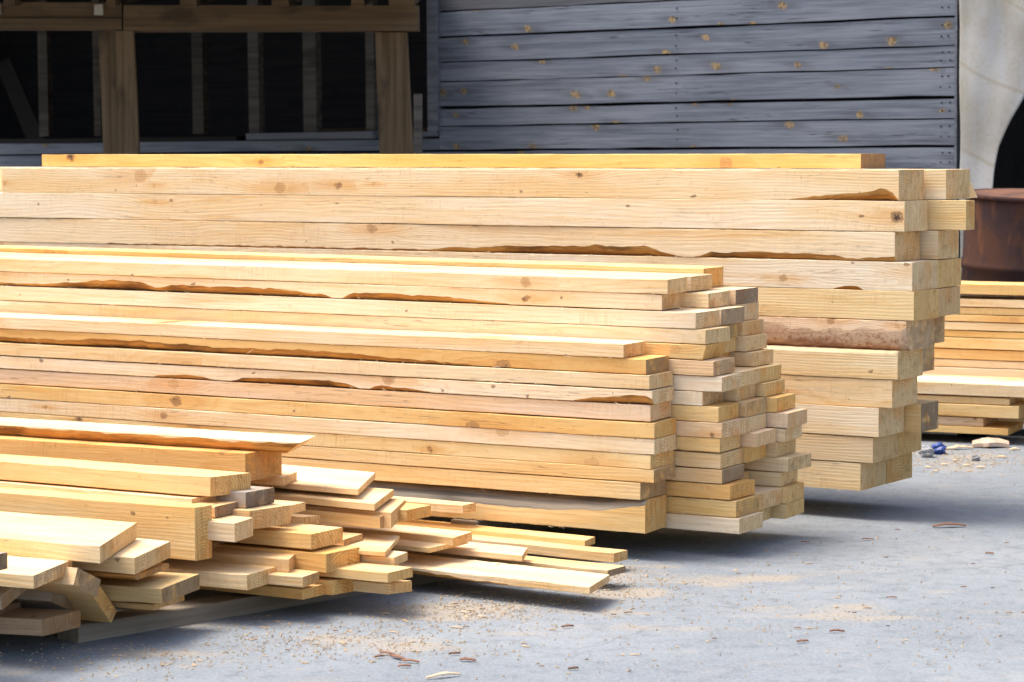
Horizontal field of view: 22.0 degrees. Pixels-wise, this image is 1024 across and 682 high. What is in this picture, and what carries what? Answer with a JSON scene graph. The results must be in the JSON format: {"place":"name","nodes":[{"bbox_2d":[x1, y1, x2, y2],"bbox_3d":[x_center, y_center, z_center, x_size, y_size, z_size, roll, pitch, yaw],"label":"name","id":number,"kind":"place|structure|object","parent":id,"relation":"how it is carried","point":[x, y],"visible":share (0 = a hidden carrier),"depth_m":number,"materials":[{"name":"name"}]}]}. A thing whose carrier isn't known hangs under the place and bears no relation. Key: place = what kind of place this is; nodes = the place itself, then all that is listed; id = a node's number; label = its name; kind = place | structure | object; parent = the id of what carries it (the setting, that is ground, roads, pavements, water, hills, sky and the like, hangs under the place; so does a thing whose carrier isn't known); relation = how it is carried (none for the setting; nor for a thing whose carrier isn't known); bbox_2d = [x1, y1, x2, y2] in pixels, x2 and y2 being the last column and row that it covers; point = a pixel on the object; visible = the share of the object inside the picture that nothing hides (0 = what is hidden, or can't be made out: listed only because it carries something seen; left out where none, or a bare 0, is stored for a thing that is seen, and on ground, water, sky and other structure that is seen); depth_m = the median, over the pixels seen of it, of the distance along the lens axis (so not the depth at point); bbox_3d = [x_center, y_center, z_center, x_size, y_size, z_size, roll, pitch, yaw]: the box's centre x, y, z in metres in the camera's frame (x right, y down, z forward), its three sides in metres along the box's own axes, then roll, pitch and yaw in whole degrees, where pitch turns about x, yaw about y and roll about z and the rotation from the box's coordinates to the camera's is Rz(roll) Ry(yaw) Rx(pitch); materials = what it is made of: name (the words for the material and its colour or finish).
{"place":"outdoors","nodes":[
{"label":"outdoors","id":0,"kind":"place"},
{"bbox_2d":[0,425,1023,681],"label":"ground","id":1,"kind":"structure","parent":0,"point":[944,577],"depth_m":7.05,"materials":[{"name":"concrete"}]},
{"bbox_2d":[0,0,419,167],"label":"wooden frame","id":2,"kind":"object","parent":1,"relation":"on","point":[393,23],"visible":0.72,"depth_m":13.68,"materials":[{"name":"brown wood"}]},
{"bbox_2d":[58,574,450,642],"bbox_3d":[-0.604,0.703,7.299,0.090,0.048,1.544,4,6,43],"label":"bearer","id":3,"kind":"object","parent":1,"relation":"on","point":[133,621],"visible":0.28,"depth_m":6.99,"materials":[{"name":"grey wood"}]},
{"bbox_2d":[111,595,184,609],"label":"loose plank","id":4,"kind":"object","parent":3,"relation":"on","point":[139,605],"visible":0.27,"depth_m":6.77,"materials":[{"name":"brown wood"}]},
{"bbox_2d":[97,572,199,603],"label":"loose plank","id":5,"kind":"object","parent":4,"relation":"on","point":[161,587],"visible":0.41,"depth_m":6.74,"materials":[{"name":"brown wood"}]},
{"bbox_2d":[83,563,168,579],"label":"loose plank","id":6,"kind":"object","parent":5,"relation":"on","point":[157,568],"visible":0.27,"depth_m":6.72,"materials":[{"name":"brown wood"}]},
{"bbox_2d":[72,538,170,574],"bbox_3d":[-2.187,0.505,7.357,2.900,0.045,0.275,2,5,26],"label":"loose plank","id":7,"kind":"object","parent":6,"relation":"on","point":[136,556],"visible":0.36,"depth_m":6.67,"materials":[{"name":"brown wood"}]},
{"bbox_2d":[0,511,136,562],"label":"loose plank","id":8,"kind":"object","parent":7,"relation":"on","point":[65,538],"visible":1,"depth_m":6.65,"materials":[{"name":"brown wood"}]},
{"bbox_2d":[200,583,324,599],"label":"loose plank","id":9,"kind":"object","parent":3,"relation":"on","point":[307,592],"visible":0.19,"depth_m":7.07,"materials":[{"name":"brown wood"}]},
{"bbox_2d":[268,569,318,586],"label":"loose plank","id":10,"kind":"object","parent":9,"relation":"on","point":[297,578],"visible":0.16,"depth_m":7.00,"materials":[{"name":"brown wood"}]},
{"bbox_2d":[160,558,275,589],"bbox_3d":[-2.082,0.573,7.723,3.200,0.042,0.184,2,5,27],"label":"loose plank","id":11,"kind":"object","parent":10,"relation":"on","point":[230,575],"visible":0.3,"depth_m":6.99,"materials":[{"name":"brown wood"}]},
{"bbox_2d":[0,488,211,560],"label":"timber beam","id":12,"kind":"structure","parent":11,"relation":"on","point":[182,528],"depth_m":7.02,"materials":[{"name":"brown wood"}]},
{"bbox_2d":[208,515,252,541],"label":"loose plank","id":13,"kind":"object","parent":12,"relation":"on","point":[227,528],"visible":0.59,"depth_m":6.96,"materials":[{"name":"brown wood"}]},
{"bbox_2d":[0,487,237,517],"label":"loose plank","id":14,"kind":"object","parent":13,"relation":"on","point":[220,508],"visible":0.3,"depth_m":7.09,"materials":[{"name":"brown wood"}]},
{"bbox_2d":[0,479,215,502],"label":"loose plank","id":15,"kind":"object","parent":14,"relation":"on","point":[108,492],"visible":0.72,"depth_m":7.24,"materials":[{"name":"brown wood"}]},
{"bbox_2d":[0,454,250,496],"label":"loose plank","id":16,"kind":"object","parent":15,"relation":"on","point":[162,479],"visible":1,"depth_m":7.24,"materials":[{"name":"brown wood"}]},
{"bbox_2d":[0,435,281,480],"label":"timber beam","id":17,"kind":"structure","parent":16,"relation":"on","point":[257,465],"depth_m":7.48,"materials":[{"name":"brown wood"}]},
{"bbox_2d":[0,417,314,452],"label":"loose plank","id":18,"kind":"object","parent":17,"relation":"on","point":[201,438],"visible":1,"depth_m":7.56,"materials":[{"name":"brown wood"}]},
{"bbox_2d":[396,553,609,593],"bbox_3d":[-0.771,0.616,7.912,2.500,0.022,0.212,3,5,34],"label":"loose plank","id":19,"kind":"object","parent":3,"relation":"on","point":[572,581],"visible":0.23,"depth_m":7.36,"materials":[{"name":"brown wood"}]},
{"bbox_2d":[451,518,552,530],"bbox_3d":[0.022,0.582,8.609,0.090,0.090,0.760,2,5,28],"label":"bearer","id":20,"kind":"object","parent":1,"relation":"on","point":[532,527],"visible":0.18,"depth_m":8.40,"materials":[{"name":"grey wood"}]},
{"bbox_2d":[367,480,666,533],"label":"timber beam","id":21,"kind":"structure","parent":20,"relation":"on","point":[645,516],"depth_m":8.16,"materials":[{"name":"brown wood"}]},
{"bbox_2d":[282,456,665,499],"bbox_3d":[-1.380,0.376,9.020,4.104,0.068,0.181,3,5,28],"label":"sawn plank","id":22,"kind":"object","parent":21,"relation":"on","point":[504,481],"visible":0.43,"depth_m":8.23,"materials":[{"name":"brown wood"}]},
{"bbox_2d":[282,445,674,482],"bbox_3d":[-1.339,0.322,9.000,4.090,0.044,0.178,3,5,28],"label":"sawn plank","id":23,"kind":"object","parent":22,"relation":"on","point":[657,474],"visible":0.4,"depth_m":8.24,"materials":[{"name":"brown wood"}]},
{"bbox_2d":[0,411,673,468],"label":"sawn plank","id":24,"kind":"object","parent":23,"relation":"on","point":[569,456],"visible":0.51,"depth_m":8.31,"materials":[{"name":"brown wood"}]},
{"bbox_2d":[0,397,675,454],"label":"sawn plank","id":25,"kind":"object","parent":24,"relation":"on","point":[612,444],"visible":0.84,"depth_m":8.47,"materials":[{"name":"brown wood"}]},
{"bbox_2d":[0,383,675,438],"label":"sawn plank","id":26,"kind":"object","parent":25,"relation":"on","point":[662,427],"visible":0.88,"depth_m":8.46,"materials":[{"name":"brown wood"}]},
{"bbox_2d":[0,368,670,421],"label":"sawn plank","id":27,"kind":"object","parent":26,"relation":"on","point":[460,402],"visible":0.88,"depth_m":8.47,"materials":[{"name":"brown wood"}]},
{"bbox_2d":[0,355,673,405],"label":"sawn plank","id":28,"kind":"object","parent":27,"relation":"on","point":[548,391],"visible":0.88,"depth_m":8.46,"materials":[{"name":"brown wood"}]},
{"bbox_2d":[0,341,672,389],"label":"sawn plank","id":29,"kind":"object","parent":28,"relation":"on","point":[421,370],"visible":0.91,"depth_m":8.46,"materials":[{"name":"brown wood"}]},
{"bbox_2d":[0,328,668,374],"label":"sawn plank","id":30,"kind":"object","parent":29,"relation":"on","point":[644,364],"visible":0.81,"depth_m":8.44,"materials":[{"name":"brown wood"}]},
{"bbox_2d":[0,313,645,357],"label":"sawn plank","id":31,"kind":"object","parent":30,"relation":"on","point":[571,346],"visible":1,"depth_m":8.50,"materials":[{"name":"brown wood"}]},
{"bbox_2d":[663,512,762,533],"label":"sawn plank","id":32,"kind":"object","parent":20,"relation":"on","point":[741,524],"visible":0.06,"depth_m":8.11,"materials":[{"name":"brown wood"}]},
{"bbox_2d":[667,495,758,517],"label":"sawn plank","id":33,"kind":"object","parent":32,"relation":"on","point":[740,506],"visible":0.13,"depth_m":8.12,"materials":[{"name":"brown wood"}]},
{"bbox_2d":[665,479,754,499],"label":"sawn plank","id":34,"kind":"object","parent":33,"relation":"on","point":[735,489],"visible":0.04,"depth_m":8.12,"materials":[{"name":"brown wood"}]},
{"bbox_2d":[666,464,743,483],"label":"sawn plank","id":35,"kind":"object","parent":34,"relation":"on","point":[710,475],"visible":0.05,"depth_m":8.11,"materials":[{"name":"brown wood"}]},
{"bbox_2d":[673,448,741,468],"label":"sawn plank","id":36,"kind":"object","parent":35,"relation":"on","point":[720,460],"visible":0.06,"depth_m":8.11,"materials":[{"name":"brown wood"}]},
{"bbox_2d":[674,435,739,452],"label":"sawn plank","id":37,"kind":"object","parent":36,"relation":"on","point":[703,444],"visible":0.04,"depth_m":8.10,"materials":[{"name":"brown wood"}]},
{"bbox_2d":[675,418,746,437],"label":"sawn plank","id":38,"kind":"object","parent":37,"relation":"on","point":[731,427],"visible":0.09,"depth_m":8.10,"materials":[{"name":"brown wood"}]},
{"bbox_2d":[666,402,738,422],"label":"sawn plank","id":39,"kind":"object","parent":38,"relation":"on","point":[717,412],"visible":0.07,"depth_m":8.11,"materials":[{"name":"brown wood"}]},
{"bbox_2d":[671,390,722,405],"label":"sawn plank","id":40,"kind":"object","parent":39,"relation":"on","point":[689,397],"visible":0.04,"depth_m":8.11,"materials":[{"name":"brown wood"}]},
{"bbox_2d":[671,373,740,391],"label":"sawn plank","id":41,"kind":"object","parent":40,"relation":"on","point":[724,382],"visible":0.09,"depth_m":8.10,"materials":[{"name":"brown wood"}]},
{"bbox_2d":[667,357,734,375],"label":"sawn plank","id":42,"kind":"object","parent":41,"relation":"on","point":[714,366],"visible":0.09,"depth_m":8.10,"materials":[{"name":"brown wood"}]},
{"bbox_2d":[646,342,724,359],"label":"sawn plank","id":43,"kind":"object","parent":42,"relation":"on","point":[689,351],"visible":0.15,"depth_m":8.12,"materials":[{"name":"brown wood"}]},
{"bbox_2d":[0,300,729,343],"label":"sawn plank","id":44,"kind":"object","parent":43,"relation":"on","point":[713,334],"visible":0.84,"depth_m":8.60,"materials":[{"name":"brown wood"}]},
{"bbox_2d":[0,285,718,328],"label":"sawn plank","id":45,"kind":"object","parent":44,"relation":"on","point":[685,318],"visible":0.87,"depth_m":8.61,"materials":[{"name":"brown wood"}]},
{"bbox_2d":[0,271,681,309],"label":"sawn plank","id":46,"kind":"object","parent":45,"relation":"on","point":[622,301],"visible":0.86,"depth_m":8.64,"materials":[{"name":"brown wood"}]},
{"bbox_2d":[0,256,686,293],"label":"sawn plank","id":47,"kind":"object","parent":46,"relation":"on","point":[325,274],"visible":1,"depth_m":8.65,"materials":[{"name":"brown wood"}]},
{"bbox_2d":[757,507,770,520],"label":"sawn plank","id":48,"kind":"object","parent":20,"relation":"on","point":[766,513],"visible":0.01,"depth_m":8.35,"materials":[{"name":"brown wood"}]},
{"bbox_2d":[752,486,780,509],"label":"sawn plank","id":49,"kind":"object","parent":48,"relation":"on","point":[769,496],"visible":0.04,"depth_m":8.30,"materials":[{"name":"brown wood"}]},
{"bbox_2d":[740,471,748,478],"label":"sawn plank","id":50,"kind":"object","parent":49,"relation":"on","point":[746,474],"depth_m":8.39,"materials":[{"name":"brown wood"}]},
{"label":"sawn plank","id":51,"kind":"object","parent":50,"relation":"on","visible":0},
{"bbox_2d":[739,445,765,462],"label":"sawn plank","id":52,"kind":"object","parent":51,"relation":"on","point":[749,454],"visible":0.03,"depth_m":8.27,"materials":[{"name":"brown wood"}]},
{"bbox_2d":[740,428,775,446],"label":"sawn plank","id":53,"kind":"object","parent":52,"relation":"on","point":[760,437],"visible":0.04,"depth_m":8.23,"materials":[{"name":"brown wood"}]},
{"bbox_2d":[737,413,765,432],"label":"sawn plank","id":54,"kind":"object","parent":53,"relation":"on","point":[756,422],"visible":0.02,"depth_m":8.28,"materials":[{"name":"brown wood"}]},
{"bbox_2d":[721,397,765,416],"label":"sawn plank","id":55,"kind":"object","parent":54,"relation":"on","point":[751,406],"visible":0.05,"depth_m":8.27,"materials":[{"name":"brown wood"}]},
{"bbox_2d":[723,384,754,400],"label":"sawn plank","id":56,"kind":"object","parent":55,"relation":"on","point":[742,393],"visible":0.02,"depth_m":8.25,"materials":[{"name":"brown wood"}]},
{"bbox_2d":[731,367,760,386],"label":"sawn plank","id":57,"kind":"object","parent":56,"relation":"on","point":[750,375],"visible":0.02,"depth_m":8.30,"materials":[{"name":"brown wood"}]},
{"bbox_2d":[717,352,729,356],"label":"sawn plank","id":58,"kind":"object","parent":57,"relation":"on","point":[727,354],"visible":0.01,"depth_m":8.38,"materials":[{"name":"brown wood"}]},
{"bbox_2d":[722,337,735,352],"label":"sawn plank","id":59,"kind":"object","parent":58,"relation":"on","point":[730,346],"visible":0.01,"depth_m":8.36,"materials":[{"name":"brown wood"}]},
{"bbox_2d":[719,323,738,337],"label":"sawn plank","id":60,"kind":"object","parent":59,"relation":"on","point":[734,329],"depth_m":8.35,"materials":[{"name":"brown wood"}]},
{"bbox_2d":[680,306,743,324],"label":"sawn plank","id":61,"kind":"object","parent":60,"relation":"on","point":[731,314],"visible":0.09,"depth_m":8.29,"materials":[{"name":"brown wood"}]},
{"bbox_2d":[682,290,729,307],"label":"sawn plank","id":62,"kind":"object","parent":61,"relation":"on","point":[706,298],"visible":0.04,"depth_m":8.29,"materials":[{"name":"brown wood"}]},
{"bbox_2d":[0,252,711,290],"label":"sawn plank","id":63,"kind":"object","parent":62,"relation":"on","point":[696,282],"visible":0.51,"depth_m":8.82,"materials":[{"name":"brown wood"}]},
{"bbox_2d":[770,498,803,518],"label":"sawn plank","id":64,"kind":"object","parent":20,"relation":"on","point":[787,510],"visible":0.02,"depth_m":8.39,"materials":[{"name":"brown wood"}]},
{"bbox_2d":[755,481,803,503],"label":"sawn plank","id":65,"kind":"object","parent":64,"relation":"on","point":[792,491],"visible":0.05,"depth_m":8.41,"materials":[{"name":"brown wood"}]},
{"bbox_2d":[744,469,797,486],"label":"sawn plank","id":66,"kind":"object","parent":65,"relation":"on","point":[771,478],"visible":0.02,"depth_m":8.40,"materials":[{"name":"brown wood"}]},
{"bbox_2d":[743,452,810,471],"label":"sawn plank","id":67,"kind":"object","parent":66,"relation":"on","point":[793,461],"visible":0.07,"depth_m":8.39,"materials":[{"name":"brown wood"}]},
{"bbox_2d":[766,439,795,456],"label":"sawn plank","id":68,"kind":"object","parent":67,"relation":"on","point":[776,449],"visible":0.03,"depth_m":8.39,"materials":[{"name":"brown wood"}]},
{"bbox_2d":[765,425,801,441],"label":"sawn plank","id":69,"kind":"object","parent":68,"relation":"on","point":[787,434],"visible":0.03,"depth_m":8.39,"materials":[{"name":"brown wood"}]},
{"bbox_2d":[765,408,806,427],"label":"sawn plank","id":70,"kind":"object","parent":69,"relation":"on","point":[791,417],"visible":0.07,"depth_m":8.37,"materials":[{"name":"brown wood"}]},
{"bbox_2d":[755,393,795,411],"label":"sawn plank","id":71,"kind":"object","parent":70,"relation":"on","point":[779,402],"visible":0.02,"depth_m":8.40,"materials":[{"name":"brown wood"}]},
{"bbox_2d":[755,379,784,396],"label":"sawn plank","id":72,"kind":"object","parent":71,"relation":"on","point":[769,388],"visible":0.07,"depth_m":8.41,"materials":[{"name":"brown wood"}]},
{"bbox_2d":[735,364,780,381],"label":"sawn plank","id":73,"kind":"object","parent":72,"relation":"on","point":[769,372],"visible":0.02,"depth_m":8.45,"materials":[{"name":"brown wood"}]},
{"bbox_2d":[730,349,772,366],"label":"sawn plank","id":74,"kind":"object","parent":73,"relation":"on","point":[758,357],"visible":0.04,"depth_m":8.42,"materials":[{"name":"brown wood"}]},
{"bbox_2d":[736,333,766,351],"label":"sawn plank","id":75,"kind":"object","parent":74,"relation":"on","point":[746,343],"visible":0.02,"depth_m":8.43,"materials":[{"name":"brown wood"}]},
{"bbox_2d":[739,319,763,335],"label":"sawn plank","id":76,"kind":"object","parent":75,"relation":"on","point":[751,326],"visible":0.02,"depth_m":8.46,"materials":[{"name":"brown wood"}]},
{"bbox_2d":[726,302,758,320],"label":"sawn plank","id":77,"kind":"object","parent":76,"relation":"on","point":[751,310],"depth_m":8.49,"materials":[{"name":"brown wood"}]},
{"bbox_2d":[706,286,757,304],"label":"sawn plank","id":78,"kind":"object","parent":77,"relation":"on","point":[742,295],"visible":0.04,"depth_m":8.46,"materials":[{"name":"brown wood"}]},
{"bbox_2d":[0,245,723,286],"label":"sawn plank","id":79,"kind":"object","parent":78,"relation":"on","point":[716,272],"visible":0.42,"depth_m":9.04,"materials":[{"name":"brown wood"}]},
{"bbox_2d":[0,0,1023,294],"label":"timber shed","id":80,"kind":"structure","parent":1,"relation":"on","point":[684,76],"depth_m":14.64,"materials":[{"name":"grey wood"}]},
{"bbox_2d":[959,0,1023,276],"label":"hanging sheet","id":81,"kind":"object","parent":80,"relation":"hanging from","point":[991,75],"visible":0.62,"depth_m":13.16,"materials":[{"name":"white fabric"}]},
{"bbox_2d":[0,432,1023,681],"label":"sawdust","id":82,"kind":"object","parent":1,"relation":"on","point":[964,458],"visible":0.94,"depth_m":6.97},
{"bbox_2d":[469,535,627,562],"bbox_3d":[-0.744,0.583,8.563,2.600,0.030,0.081,3,5,35],"label":"loose plank","id":83,"kind":"object","parent":1,"relation":"on","point":[576,551],"visible":0.16,"depth_m":7.91,"materials":[{"name":"brown wood"}]},
{"bbox_2d":[396,519,594,545],"bbox_3d":[-0.915,0.549,8.759,2.800,0.023,0.090,3,5,34],"label":"loose plank","id":84,"kind":"object","parent":83,"relation":"on","point":[573,539],"visible":0.32,"depth_m":8.12,"materials":[{"name":"brown wood"}]},
{"bbox_2d":[961,188,1023,296],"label":"rusty drum","id":85,"kind":"object","parent":1,"relation":"on","point":[993,245],"visible":0.5,"depth_m":12.03,"materials":[{"name":"metal"}]},
{"label":"bearer","id":86,"kind":"object","parent":1,"relation":"on","visible":0},
{"bbox_2d":[797,459,885,490],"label":"square beam","id":87,"kind":"structure","parent":86,"relation":"on","point":[843,475],"depth_m":8.92,"materials":[{"name":"brown wood"}]},
{"bbox_2d":[795,433,897,462],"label":"square beam","id":88,"kind":"structure","parent":87,"relation":"on","point":[844,448],"depth_m":8.90,"materials":[{"name":"brown wood"}]},
{"bbox_2d":[795,403,903,439],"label":"square beam","id":89,"kind":"structure","parent":88,"relation":"on","point":[852,421],"depth_m":8.88,"materials":[{"name":"brown wood"}]},
{"bbox_2d":[780,374,916,407],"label":"square beam","id":90,"kind":"structure","parent":89,"relation":"on","point":[862,392],"depth_m":8.87,"materials":[{"name":"brown wood"}]},
{"bbox_2d":[763,344,922,379],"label":"square beam","id":91,"kind":"structure","parent":90,"relation":"on","point":[871,364],"depth_m":8.87,"materials":[{"name":"brown wood"}]},
{"bbox_2d":[758,315,930,350],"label":"square beam","id":92,"kind":"structure","parent":91,"relation":"on","point":[842,333],"depth_m":8.86,"materials":[{"name":"brown wood"}]},
{"bbox_2d":[731,286,938,320],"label":"square beam","id":93,"kind":"structure","parent":92,"relation":"on","point":[862,304],"depth_m":8.85,"materials":[{"name":"brown wood"}]},
{"bbox_2d":[0,242,936,290],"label":"square beam","id":94,"kind":"structure","parent":93,"relation":"on","point":[912,275],"depth_m":9.02,"materials":[{"name":"brown wood"}]},
{"bbox_2d":[0,217,919,261],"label":"square beam","id":95,"kind":"structure","parent":94,"relation":"on","point":[816,245],"depth_m":9.60,"materials":[{"name":"brown wood"}]},
{"bbox_2d":[0,192,927,233],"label":"square beam","id":96,"kind":"structure","parent":95,"relation":"on","point":[871,215],"depth_m":9.56,"materials":[{"name":"brown wood"}]},
{"bbox_2d":[2,167,923,200],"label":"square beam","id":97,"kind":"structure","parent":96,"relation":"on","point":[836,184],"depth_m":9.57,"materials":[{"name":"brown wood"}]},
{"bbox_2d":[42,154,884,167],"bbox_3d":[-0.324,-0.680,9.941,3.663,0.050,0.205,2,5,32],"label":"loose plank","id":98,"kind":"object","parent":97,"relation":"on","point":[551,160],"visible":1,"depth_m":9.69,"materials":[{"name":"brown wood"}]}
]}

